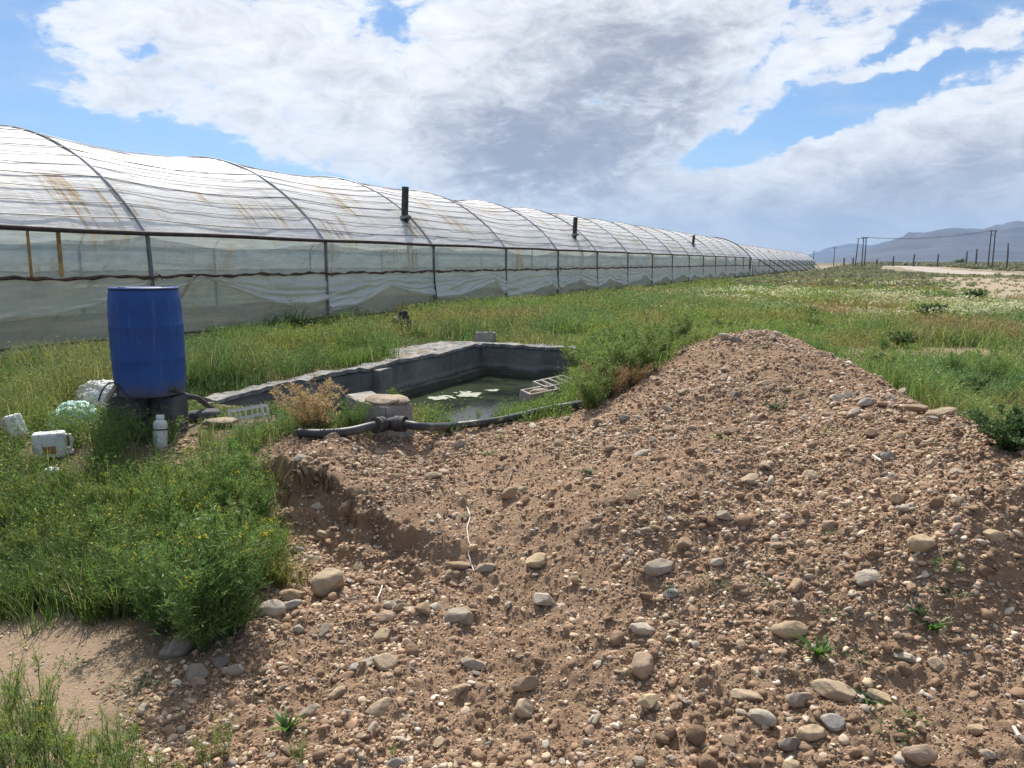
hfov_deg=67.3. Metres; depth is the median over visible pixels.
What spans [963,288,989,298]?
shrub
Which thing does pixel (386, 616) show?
stone
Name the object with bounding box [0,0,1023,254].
sky
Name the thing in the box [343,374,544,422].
water
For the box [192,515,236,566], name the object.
pod weed
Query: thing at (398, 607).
stone
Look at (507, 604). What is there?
stone
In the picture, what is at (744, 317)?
weed
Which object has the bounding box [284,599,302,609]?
stone
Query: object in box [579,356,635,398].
dry weed
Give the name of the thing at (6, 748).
pod weed
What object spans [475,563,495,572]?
stone
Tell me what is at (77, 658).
tuft
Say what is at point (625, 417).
stone
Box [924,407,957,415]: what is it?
stone
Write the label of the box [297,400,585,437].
water pipe
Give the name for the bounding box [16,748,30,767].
pod weed
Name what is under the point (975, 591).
stone
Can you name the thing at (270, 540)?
weed
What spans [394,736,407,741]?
stone
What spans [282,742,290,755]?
stone
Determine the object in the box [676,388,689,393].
stone
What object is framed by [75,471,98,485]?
weed
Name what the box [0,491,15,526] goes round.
weed
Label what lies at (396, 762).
stone
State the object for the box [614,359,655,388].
dry weed
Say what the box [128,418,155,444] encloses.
weed
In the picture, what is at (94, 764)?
pod weed
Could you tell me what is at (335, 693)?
stone
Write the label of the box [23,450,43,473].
weed
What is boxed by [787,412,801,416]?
stone
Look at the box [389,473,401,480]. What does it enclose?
stone
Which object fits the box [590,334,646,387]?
weed
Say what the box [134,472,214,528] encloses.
weed
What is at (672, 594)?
stone
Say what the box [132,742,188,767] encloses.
pod weed
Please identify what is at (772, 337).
stone
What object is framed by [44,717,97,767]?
pod weed
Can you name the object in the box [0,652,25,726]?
pod weed
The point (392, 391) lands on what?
weed
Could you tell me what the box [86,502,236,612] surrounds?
weed
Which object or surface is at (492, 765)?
stone
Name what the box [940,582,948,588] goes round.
stone
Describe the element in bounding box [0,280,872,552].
yellow wildflowers
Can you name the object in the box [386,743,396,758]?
pod weed
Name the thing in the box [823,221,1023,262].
hills
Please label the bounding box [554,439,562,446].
stone
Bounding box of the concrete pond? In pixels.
[203,341,580,412]
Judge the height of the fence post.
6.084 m
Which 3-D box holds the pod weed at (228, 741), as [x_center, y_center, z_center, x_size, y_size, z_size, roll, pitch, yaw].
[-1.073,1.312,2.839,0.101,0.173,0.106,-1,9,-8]
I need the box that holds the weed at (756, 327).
[737,321,768,329]
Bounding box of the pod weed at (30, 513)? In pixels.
[16,502,38,531]
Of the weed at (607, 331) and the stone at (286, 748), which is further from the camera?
the weed at (607, 331)
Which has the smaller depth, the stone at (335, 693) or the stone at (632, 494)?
the stone at (335, 693)
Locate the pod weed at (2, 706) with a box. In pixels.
[0,684,6,730]
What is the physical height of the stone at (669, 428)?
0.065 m
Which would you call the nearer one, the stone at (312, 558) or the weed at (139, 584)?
the weed at (139, 584)
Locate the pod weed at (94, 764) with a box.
[42,739,102,767]
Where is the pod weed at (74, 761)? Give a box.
[65,703,140,767]
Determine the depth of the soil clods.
3.13 m
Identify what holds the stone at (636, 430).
on the ground at (94, 637)
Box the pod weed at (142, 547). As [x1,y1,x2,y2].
[126,532,157,571]
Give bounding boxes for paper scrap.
[44,467,59,473]
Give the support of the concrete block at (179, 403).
on the concrete block at (183, 423)
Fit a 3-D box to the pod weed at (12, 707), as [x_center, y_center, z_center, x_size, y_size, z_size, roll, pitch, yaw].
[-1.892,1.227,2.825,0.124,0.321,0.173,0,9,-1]
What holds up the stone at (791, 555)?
on the ground at (94, 637)
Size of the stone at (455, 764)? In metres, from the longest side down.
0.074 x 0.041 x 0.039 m
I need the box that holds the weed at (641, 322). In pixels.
[618,317,667,342]
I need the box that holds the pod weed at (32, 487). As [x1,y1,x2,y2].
[19,474,57,506]
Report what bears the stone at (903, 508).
on the ground at (94, 637)
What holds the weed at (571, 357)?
on the ground at (94, 637)
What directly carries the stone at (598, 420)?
on the ground at (94, 637)
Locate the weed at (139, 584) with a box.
[112,512,204,634]
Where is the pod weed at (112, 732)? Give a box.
[94,708,146,767]
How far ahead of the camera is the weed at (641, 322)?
9.92 m
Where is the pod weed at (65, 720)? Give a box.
[21,693,86,758]
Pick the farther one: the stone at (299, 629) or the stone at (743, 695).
the stone at (299, 629)
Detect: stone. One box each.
[136,702,148,715]
[158,637,192,658]
[181,702,187,709]
[185,663,209,680]
[187,408,220,421]
[191,676,206,687]
[200,417,238,425]
[211,657,227,667]
[221,664,244,676]
[237,756,248,764]
[256,599,285,618]
[279,588,304,600]
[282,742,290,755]
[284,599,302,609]
[290,547,303,553]
[292,624,304,633]
[293,454,306,461]
[298,763,306,767]
[299,703,319,717]
[308,556,320,561]
[310,567,344,597]
[311,502,323,509]
[317,530,328,537]
[319,623,329,637]
[323,432,339,438]
[328,686,345,699]
[349,656,374,670]
[352,561,364,570]
[365,697,391,717]
[366,578,375,583]
[367,722,378,733]
[372,627,389,642]
[372,653,397,671]
[374,450,386,453]
[376,610,395,623]
[383,601,396,609]
[386,757,403,767]
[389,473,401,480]
[392,603,403,610]
[393,599,402,603]
[393,722,400,728]
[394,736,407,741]
[396,576,404,582]
[397,450,405,456]
[400,714,412,723]
[402,638,411,645]
[406,755,410,762]
[411,721,418,726]
[414,602,431,614]
[418,457,424,463]
[424,472,441,479]
[430,602,440,610]
[433,736,444,747]
[439,468,449,474]
[444,607,473,626]
[446,561,472,569]
[450,439,464,447]
[450,683,469,695]
[453,757,460,767]
[454,433,462,439]
[460,657,486,669]
[461,511,470,518]
[468,544,477,551]
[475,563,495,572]
[487,424,494,429]
[488,763,496,767]
[496,430,505,433]
[501,487,517,498]
[504,601,511,607]
[510,676,538,691]
[515,698,533,718]
[518,486,529,491]
[525,552,546,568]
[529,422,535,428]
[533,593,554,605]
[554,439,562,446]
[569,609,577,617]
[592,524,599,530]
[592,713,600,724]
[593,418,604,423]
[601,496,619,505]
[605,445,614,451]
[615,731,623,736]
[619,414,629,421]
[626,489,642,500]
[630,622,655,635]
[631,427,642,433]
[631,652,653,679]
[631,756,645,767]
[633,449,651,457]
[634,529,640,536]
[637,693,657,708]
[640,527,651,534]
[644,558,673,577]
[648,376,656,381]
[649,436,656,442]
[662,405,671,411]
[663,588,677,598]
[664,425,675,432]
[666,620,679,627]
[666,754,676,762]
[669,702,682,710]
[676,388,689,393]
[676,537,692,548]
[676,694,681,701]
[682,699,693,704]
[686,425,696,430]
[686,629,693,638]
[688,468,695,473]
[710,558,723,566]
[716,510,732,519]
[719,333,731,338]
[720,366,729,371]
[721,734,735,746]
[723,427,740,433]
[728,336,741,341]
[730,688,762,701]
[731,391,741,398]
[735,708,746,715]
[739,588,748,594]
[741,473,758,484]
[748,708,776,725]
[749,414,757,421]
[753,333,765,336]
[755,380,771,385]
[759,461,771,470]
[767,475,773,484]
[769,334,775,341]
[769,542,784,548]
[770,600,785,606]
[771,621,807,640]
[779,737,800,750]
[782,346,792,351]
[782,759,800,767]
[785,692,813,707]
[786,541,795,547]
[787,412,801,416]
[787,552,795,558]
[789,578,802,592]
[797,724,825,742]
[802,470,818,479]
[811,679,856,701]
[820,713,845,731]
[821,520,836,529]
[828,393,848,401]
[841,390,855,397]
[847,407,861,416]
[852,396,865,401]
[854,569,879,587]
[857,397,876,406]
[864,427,880,436]
[867,688,890,702]
[880,452,895,459]
[885,393,897,400]
[888,472,896,478]
[889,493,903,504]
[892,432,905,438]
[892,652,916,662]
[895,504,910,511]
[898,388,906,394]
[901,744,938,766]
[903,404,928,412]
[907,534,935,552]
[907,582,915,592]
[914,721,925,729]
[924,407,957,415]
[925,416,937,421]
[926,459,936,467]
[927,656,944,670]
[928,442,940,446]
[938,627,945,633]
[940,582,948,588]
[949,468,963,474]
[949,496,963,503]
[967,723,986,735]
[970,589,980,595]
[979,749,996,758]
[982,529,1005,541]
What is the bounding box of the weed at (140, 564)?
[128,542,176,599]
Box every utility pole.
[855,237,866,265]
[987,230,995,265]
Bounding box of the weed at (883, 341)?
[875,334,888,350]
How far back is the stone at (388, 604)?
3.97 m
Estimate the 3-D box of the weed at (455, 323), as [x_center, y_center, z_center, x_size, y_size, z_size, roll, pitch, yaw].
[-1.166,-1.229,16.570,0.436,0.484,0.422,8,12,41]
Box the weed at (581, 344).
[571,341,590,367]
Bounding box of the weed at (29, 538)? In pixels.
[0,521,42,567]
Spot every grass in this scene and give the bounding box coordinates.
[0,277,737,638]
[396,276,1023,435]
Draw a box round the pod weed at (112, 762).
[108,743,147,767]
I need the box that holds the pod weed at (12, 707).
[0,686,19,757]
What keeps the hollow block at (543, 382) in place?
on the ground at (94, 637)
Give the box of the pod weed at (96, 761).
[83,753,131,767]
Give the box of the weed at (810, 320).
[804,312,825,325]
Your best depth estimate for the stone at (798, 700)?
2.88 m
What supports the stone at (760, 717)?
on the ground at (94, 637)
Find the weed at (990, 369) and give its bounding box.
[970,348,1016,383]
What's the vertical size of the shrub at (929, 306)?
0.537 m
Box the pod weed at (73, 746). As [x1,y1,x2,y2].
[62,732,95,767]
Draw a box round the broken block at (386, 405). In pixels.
[345,391,412,437]
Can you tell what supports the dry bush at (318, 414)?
on the ground at (94, 637)
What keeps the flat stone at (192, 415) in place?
on the ground at (94, 637)
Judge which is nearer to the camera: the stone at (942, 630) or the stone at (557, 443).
the stone at (942, 630)
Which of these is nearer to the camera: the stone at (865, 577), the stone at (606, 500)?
the stone at (865, 577)
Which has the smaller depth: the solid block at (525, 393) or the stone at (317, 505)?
the stone at (317, 505)
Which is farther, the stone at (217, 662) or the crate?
the crate
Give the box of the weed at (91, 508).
[75,495,119,539]
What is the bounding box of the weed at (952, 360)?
[934,347,970,375]
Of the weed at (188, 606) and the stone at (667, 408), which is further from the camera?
the stone at (667, 408)
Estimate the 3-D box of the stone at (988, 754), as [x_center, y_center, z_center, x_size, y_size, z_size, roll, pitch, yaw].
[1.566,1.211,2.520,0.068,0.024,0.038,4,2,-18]
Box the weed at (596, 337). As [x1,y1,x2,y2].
[576,331,620,364]
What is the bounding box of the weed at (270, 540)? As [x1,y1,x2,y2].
[187,494,282,604]
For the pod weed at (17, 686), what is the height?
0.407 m
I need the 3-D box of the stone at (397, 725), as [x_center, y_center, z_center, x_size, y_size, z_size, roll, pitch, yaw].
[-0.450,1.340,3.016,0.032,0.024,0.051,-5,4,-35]
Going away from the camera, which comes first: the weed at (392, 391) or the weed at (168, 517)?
the weed at (168, 517)
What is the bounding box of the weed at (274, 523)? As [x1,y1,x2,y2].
[218,497,290,567]
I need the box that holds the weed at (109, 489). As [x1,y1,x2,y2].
[92,472,142,505]
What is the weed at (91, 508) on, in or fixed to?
on the ground at (94, 637)
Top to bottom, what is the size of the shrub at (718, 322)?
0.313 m
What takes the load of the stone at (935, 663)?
on the ground at (94, 637)
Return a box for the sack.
[73,379,115,408]
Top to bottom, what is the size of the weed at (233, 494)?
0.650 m
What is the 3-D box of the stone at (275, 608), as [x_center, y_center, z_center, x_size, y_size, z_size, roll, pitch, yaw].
[-1.235,1.163,3.946,0.146,0.117,0.111,-8,-4,-16]
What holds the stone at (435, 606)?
on the ground at (94, 637)
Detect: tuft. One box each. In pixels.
[54,653,88,671]
[100,672,165,698]
[224,315,240,333]
[260,306,289,328]
[261,705,308,731]
[271,295,321,328]
[290,309,322,328]
[364,324,396,355]
[405,316,431,339]
[483,449,497,455]
[577,468,595,473]
[663,583,678,593]
[699,570,732,590]
[752,572,788,591]
[765,401,793,407]
[784,387,808,393]
[788,630,843,658]
[820,530,842,537]
[822,607,855,618]
[838,648,889,667]
[850,685,883,704]
[860,711,915,746]
[874,699,935,733]
[896,600,927,611]
[915,612,957,630]
[927,586,980,598]
[930,557,963,570]
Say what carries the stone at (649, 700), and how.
on the ground at (94, 637)
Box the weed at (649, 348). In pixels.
[617,319,670,374]
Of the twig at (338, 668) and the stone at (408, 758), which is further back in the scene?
the twig at (338, 668)
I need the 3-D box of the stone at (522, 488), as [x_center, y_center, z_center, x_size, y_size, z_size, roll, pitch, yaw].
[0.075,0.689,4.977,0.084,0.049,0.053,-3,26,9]
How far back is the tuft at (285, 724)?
3.00 m
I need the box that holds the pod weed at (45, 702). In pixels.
[0,676,63,766]
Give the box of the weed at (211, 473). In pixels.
[164,437,256,520]
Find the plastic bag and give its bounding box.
[46,400,100,430]
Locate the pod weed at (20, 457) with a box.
[13,449,25,479]
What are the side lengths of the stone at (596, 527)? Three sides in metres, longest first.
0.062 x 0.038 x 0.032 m
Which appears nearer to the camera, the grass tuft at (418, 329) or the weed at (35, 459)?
the weed at (35, 459)
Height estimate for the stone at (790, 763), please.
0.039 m
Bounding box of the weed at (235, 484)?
[176,452,263,537]
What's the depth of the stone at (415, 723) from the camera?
2.98 m
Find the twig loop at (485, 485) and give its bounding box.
[483,471,512,491]
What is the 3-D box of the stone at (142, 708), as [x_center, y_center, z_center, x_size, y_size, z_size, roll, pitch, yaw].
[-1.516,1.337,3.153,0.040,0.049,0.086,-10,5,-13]
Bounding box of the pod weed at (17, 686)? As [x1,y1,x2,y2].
[0,640,65,732]
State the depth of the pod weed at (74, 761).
2.54 m
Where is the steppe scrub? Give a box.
[715,261,1023,286]
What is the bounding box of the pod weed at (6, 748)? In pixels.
[0,711,40,767]
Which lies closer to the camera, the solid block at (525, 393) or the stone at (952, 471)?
the stone at (952, 471)
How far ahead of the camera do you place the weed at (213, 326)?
15.41 m
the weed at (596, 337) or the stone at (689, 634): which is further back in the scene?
the weed at (596, 337)
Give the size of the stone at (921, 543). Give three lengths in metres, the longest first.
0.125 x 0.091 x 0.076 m
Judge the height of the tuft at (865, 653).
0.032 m
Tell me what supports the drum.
on the concrete block at (121, 401)
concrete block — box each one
[106,394,150,418]
[110,416,152,434]
[150,394,188,418]
[153,415,188,432]
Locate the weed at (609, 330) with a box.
[583,320,638,344]
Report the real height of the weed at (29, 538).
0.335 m
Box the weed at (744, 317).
[737,313,753,321]
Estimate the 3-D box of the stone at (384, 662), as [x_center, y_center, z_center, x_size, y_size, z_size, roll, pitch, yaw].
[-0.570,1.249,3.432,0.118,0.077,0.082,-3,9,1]
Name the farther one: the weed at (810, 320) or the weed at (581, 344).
the weed at (810, 320)
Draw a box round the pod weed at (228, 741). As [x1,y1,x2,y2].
[207,711,233,759]
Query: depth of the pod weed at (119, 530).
4.39 m
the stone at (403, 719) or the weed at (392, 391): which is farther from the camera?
the weed at (392, 391)
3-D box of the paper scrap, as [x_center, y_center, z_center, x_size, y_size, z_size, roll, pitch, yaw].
[-3.267,0.609,5.463,0.109,0.040,0.089,0,9,0]
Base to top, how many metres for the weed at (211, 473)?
0.685 m
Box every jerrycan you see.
[0,413,28,444]
[31,430,73,458]
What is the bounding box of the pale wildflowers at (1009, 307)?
[618,279,1023,332]
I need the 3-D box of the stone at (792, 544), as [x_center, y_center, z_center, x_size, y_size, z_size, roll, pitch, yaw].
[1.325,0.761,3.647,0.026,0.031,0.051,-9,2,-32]
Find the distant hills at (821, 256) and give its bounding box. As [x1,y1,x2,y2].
[808,241,887,262]
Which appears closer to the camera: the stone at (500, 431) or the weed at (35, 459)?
the weed at (35, 459)
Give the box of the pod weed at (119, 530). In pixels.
[97,507,126,543]
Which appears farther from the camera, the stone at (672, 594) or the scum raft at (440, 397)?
the scum raft at (440, 397)
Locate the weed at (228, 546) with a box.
[169,494,272,611]
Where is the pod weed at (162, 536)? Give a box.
[159,524,208,558]
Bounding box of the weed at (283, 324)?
[276,318,292,330]
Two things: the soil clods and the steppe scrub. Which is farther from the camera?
the steppe scrub
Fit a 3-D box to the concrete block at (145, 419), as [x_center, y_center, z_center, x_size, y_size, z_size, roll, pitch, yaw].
[-3.093,0.354,6.262,0.285,0.179,0.193,3,9,18]
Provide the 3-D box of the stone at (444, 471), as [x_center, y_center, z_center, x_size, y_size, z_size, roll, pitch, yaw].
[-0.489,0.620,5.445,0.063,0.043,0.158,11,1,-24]
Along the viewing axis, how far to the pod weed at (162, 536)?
4.03 m
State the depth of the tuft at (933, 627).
3.05 m
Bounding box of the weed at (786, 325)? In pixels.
[783,323,799,335]
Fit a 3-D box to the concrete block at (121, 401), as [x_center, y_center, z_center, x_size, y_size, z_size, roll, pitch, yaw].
[-3.093,0.179,6.234,0.302,0.179,0.194,2,9,15]
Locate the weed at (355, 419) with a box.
[335,397,372,425]
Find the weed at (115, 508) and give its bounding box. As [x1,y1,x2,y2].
[91,489,141,529]
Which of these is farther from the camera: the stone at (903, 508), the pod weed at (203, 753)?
the stone at (903, 508)
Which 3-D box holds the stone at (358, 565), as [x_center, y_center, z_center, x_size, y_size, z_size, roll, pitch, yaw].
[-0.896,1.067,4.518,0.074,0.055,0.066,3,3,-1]
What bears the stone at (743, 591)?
on the ground at (94, 637)
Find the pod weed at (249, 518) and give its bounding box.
[195,502,253,549]
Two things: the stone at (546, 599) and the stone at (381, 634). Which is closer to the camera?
the stone at (381, 634)
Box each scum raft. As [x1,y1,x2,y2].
[429,395,454,399]
[454,391,481,397]
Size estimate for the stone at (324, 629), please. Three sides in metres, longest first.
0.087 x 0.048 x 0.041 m
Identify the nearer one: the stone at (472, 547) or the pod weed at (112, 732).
the pod weed at (112, 732)
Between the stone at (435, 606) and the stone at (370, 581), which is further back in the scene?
the stone at (370, 581)
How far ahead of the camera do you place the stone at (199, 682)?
3.36 m
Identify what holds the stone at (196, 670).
on the ground at (94, 637)
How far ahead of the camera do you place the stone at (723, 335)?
7.89 m
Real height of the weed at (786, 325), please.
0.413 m
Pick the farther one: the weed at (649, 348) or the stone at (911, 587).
the weed at (649, 348)
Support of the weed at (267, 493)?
on the ground at (94, 637)
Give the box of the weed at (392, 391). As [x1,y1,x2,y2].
[385,387,401,394]
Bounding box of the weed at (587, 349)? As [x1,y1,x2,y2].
[568,337,621,378]
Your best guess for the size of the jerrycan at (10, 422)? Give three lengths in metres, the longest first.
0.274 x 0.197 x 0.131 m
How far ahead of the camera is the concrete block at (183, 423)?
6.25 m
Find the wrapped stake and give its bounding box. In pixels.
[391,309,411,337]
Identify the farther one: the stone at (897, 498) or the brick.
the brick
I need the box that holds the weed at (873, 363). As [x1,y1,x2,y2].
[855,356,878,373]
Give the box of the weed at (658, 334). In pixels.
[638,319,684,362]
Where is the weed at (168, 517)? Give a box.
[131,474,235,546]
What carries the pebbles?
on the ground at (94, 637)
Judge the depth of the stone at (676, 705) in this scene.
3.00 m
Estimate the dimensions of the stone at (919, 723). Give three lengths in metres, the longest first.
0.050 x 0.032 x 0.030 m
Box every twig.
[330,657,341,678]
[1012,725,1023,740]
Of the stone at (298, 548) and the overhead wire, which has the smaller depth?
the stone at (298, 548)
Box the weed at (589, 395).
[566,356,620,409]
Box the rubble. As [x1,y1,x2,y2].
[529,388,547,392]
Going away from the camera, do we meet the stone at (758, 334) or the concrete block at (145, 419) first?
the concrete block at (145, 419)
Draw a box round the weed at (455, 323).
[448,317,465,329]
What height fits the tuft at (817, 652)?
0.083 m
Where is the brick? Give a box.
[475,331,495,341]
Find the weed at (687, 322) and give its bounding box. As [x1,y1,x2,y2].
[667,309,696,343]
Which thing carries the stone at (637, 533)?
on the ground at (94, 637)
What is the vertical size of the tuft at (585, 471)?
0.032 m
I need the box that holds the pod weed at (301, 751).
[288,731,309,767]
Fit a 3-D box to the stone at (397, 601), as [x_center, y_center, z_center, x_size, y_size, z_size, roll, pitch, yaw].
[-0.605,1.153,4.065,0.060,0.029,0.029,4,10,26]
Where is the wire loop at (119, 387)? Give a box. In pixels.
[98,382,131,407]
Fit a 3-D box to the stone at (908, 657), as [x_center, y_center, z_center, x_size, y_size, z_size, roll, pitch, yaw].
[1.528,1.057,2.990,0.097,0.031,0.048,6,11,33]
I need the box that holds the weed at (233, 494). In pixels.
[196,452,270,533]
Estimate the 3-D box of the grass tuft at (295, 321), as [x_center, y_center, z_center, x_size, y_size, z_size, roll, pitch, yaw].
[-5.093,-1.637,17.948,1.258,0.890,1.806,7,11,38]
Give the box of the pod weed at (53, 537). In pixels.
[52,529,79,559]
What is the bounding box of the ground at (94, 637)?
[0,263,1023,767]
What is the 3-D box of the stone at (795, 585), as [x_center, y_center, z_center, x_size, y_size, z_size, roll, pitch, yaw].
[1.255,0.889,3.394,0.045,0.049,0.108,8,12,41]
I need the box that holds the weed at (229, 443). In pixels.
[200,420,271,504]
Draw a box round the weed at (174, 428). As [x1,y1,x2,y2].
[151,415,184,442]
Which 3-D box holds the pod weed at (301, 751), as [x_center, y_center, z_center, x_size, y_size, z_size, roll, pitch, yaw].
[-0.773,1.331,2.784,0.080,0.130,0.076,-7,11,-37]
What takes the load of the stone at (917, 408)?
on the ground at (94, 637)
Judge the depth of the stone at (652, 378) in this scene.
6.89 m
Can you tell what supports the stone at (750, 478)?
on the ground at (94, 637)
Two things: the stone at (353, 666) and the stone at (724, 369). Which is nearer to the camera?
the stone at (353, 666)
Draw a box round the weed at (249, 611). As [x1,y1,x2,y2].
[185,518,272,636]
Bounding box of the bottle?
[153,415,167,448]
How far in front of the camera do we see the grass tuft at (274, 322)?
17.64 m
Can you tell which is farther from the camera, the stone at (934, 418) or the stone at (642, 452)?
the stone at (642, 452)
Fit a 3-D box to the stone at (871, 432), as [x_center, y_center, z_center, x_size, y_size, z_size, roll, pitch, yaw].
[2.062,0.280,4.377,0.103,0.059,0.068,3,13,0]
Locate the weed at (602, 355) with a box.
[572,338,637,398]
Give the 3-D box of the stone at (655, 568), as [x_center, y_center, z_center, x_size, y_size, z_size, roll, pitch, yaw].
[0.723,0.912,3.778,0.155,0.105,0.087,1,18,0]
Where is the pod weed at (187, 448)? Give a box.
[180,434,237,490]
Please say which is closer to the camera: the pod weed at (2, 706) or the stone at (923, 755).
the stone at (923, 755)
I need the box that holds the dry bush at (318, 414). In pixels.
[269,368,347,428]
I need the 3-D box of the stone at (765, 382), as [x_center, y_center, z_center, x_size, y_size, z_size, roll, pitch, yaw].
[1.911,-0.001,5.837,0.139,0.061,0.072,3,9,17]
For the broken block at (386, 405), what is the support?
on the ground at (94, 637)
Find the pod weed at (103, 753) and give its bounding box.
[68,729,128,767]
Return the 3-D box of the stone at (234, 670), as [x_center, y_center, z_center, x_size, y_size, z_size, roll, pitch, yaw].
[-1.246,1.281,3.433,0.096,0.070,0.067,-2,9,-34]
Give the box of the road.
[890,266,1023,274]
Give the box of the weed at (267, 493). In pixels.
[235,458,278,522]
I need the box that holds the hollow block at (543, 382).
[532,375,575,389]
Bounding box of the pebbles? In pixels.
[91,329,1023,767]
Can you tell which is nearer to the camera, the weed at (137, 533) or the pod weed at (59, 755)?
the pod weed at (59, 755)
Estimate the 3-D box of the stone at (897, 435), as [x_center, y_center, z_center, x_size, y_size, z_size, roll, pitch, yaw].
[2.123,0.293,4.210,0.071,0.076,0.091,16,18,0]
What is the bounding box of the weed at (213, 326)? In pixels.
[204,320,218,337]
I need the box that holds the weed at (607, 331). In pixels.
[592,326,638,341]
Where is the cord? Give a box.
[466,508,473,570]
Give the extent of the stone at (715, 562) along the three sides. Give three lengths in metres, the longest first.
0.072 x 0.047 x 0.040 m
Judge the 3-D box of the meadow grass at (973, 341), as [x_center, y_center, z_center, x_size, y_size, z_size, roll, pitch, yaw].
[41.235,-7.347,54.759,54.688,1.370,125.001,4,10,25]
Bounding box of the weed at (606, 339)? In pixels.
[592,326,639,347]
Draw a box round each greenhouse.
[0,125,751,358]
[737,244,818,275]
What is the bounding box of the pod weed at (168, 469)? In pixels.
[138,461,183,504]
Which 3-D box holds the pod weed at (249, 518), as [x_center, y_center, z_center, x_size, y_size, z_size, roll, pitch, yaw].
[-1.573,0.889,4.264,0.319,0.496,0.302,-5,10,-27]
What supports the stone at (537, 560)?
on the ground at (94, 637)
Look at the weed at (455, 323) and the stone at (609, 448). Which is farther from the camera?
the weed at (455, 323)
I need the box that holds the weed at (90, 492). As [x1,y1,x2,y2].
[72,474,105,513]
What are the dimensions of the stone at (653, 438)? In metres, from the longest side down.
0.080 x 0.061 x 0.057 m
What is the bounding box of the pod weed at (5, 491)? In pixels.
[0,474,13,511]
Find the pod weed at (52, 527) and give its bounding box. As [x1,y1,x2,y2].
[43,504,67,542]
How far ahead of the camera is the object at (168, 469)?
4.81 m
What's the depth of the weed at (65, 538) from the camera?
4.36 m
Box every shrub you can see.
[711,319,733,327]
[795,306,820,315]
[869,353,902,364]
[887,330,919,347]
[915,302,947,315]
[945,376,990,398]
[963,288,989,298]
[964,403,1023,453]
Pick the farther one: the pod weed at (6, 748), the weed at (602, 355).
the weed at (602, 355)
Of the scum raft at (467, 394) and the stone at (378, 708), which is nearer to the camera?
the stone at (378, 708)
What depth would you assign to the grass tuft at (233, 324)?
17.02 m
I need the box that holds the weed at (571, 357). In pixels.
[560,338,583,372]
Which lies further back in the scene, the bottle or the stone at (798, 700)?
the bottle
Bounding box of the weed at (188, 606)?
[132,503,276,653]
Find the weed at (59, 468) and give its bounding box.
[45,466,71,489]
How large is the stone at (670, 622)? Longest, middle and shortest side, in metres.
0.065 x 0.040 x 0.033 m
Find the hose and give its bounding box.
[168,386,221,412]
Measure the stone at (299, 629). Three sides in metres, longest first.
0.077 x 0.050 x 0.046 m
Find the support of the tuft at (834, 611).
on the ground at (94, 637)
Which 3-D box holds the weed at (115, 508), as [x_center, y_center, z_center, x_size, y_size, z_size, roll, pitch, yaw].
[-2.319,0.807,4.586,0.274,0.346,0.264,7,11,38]
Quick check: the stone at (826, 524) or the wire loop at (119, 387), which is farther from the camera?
the wire loop at (119, 387)
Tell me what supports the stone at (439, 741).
on the ground at (94, 637)
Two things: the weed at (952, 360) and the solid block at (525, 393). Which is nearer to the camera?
the solid block at (525, 393)
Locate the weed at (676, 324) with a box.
[653,318,702,339]
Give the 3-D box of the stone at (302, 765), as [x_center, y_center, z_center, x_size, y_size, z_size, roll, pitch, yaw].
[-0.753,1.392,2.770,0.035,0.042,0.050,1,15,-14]
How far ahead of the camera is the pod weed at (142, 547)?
4.19 m
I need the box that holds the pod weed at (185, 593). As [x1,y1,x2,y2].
[156,554,222,635]
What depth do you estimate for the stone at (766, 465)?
4.35 m
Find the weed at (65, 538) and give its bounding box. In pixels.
[58,515,106,558]
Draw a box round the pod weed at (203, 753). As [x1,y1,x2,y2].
[189,732,217,767]
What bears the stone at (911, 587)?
on the ground at (94, 637)
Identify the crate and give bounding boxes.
[227,403,269,425]
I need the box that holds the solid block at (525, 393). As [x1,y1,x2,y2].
[519,385,560,404]
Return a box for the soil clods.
[122,337,1023,767]
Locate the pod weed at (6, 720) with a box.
[0,695,54,767]
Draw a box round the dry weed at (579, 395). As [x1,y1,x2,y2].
[576,391,608,408]
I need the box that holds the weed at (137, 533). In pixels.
[119,514,173,547]
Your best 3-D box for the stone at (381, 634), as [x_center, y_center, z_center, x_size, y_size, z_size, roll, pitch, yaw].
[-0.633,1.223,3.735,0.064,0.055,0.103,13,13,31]
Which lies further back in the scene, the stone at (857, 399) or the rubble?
the rubble
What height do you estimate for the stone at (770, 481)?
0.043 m
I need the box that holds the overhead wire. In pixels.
[871,230,994,238]
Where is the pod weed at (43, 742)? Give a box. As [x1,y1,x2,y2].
[8,703,77,767]
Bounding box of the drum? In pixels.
[107,286,185,397]
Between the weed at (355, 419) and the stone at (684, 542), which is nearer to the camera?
the stone at (684, 542)
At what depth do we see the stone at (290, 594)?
4.08 m
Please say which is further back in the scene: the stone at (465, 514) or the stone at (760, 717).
the stone at (465, 514)

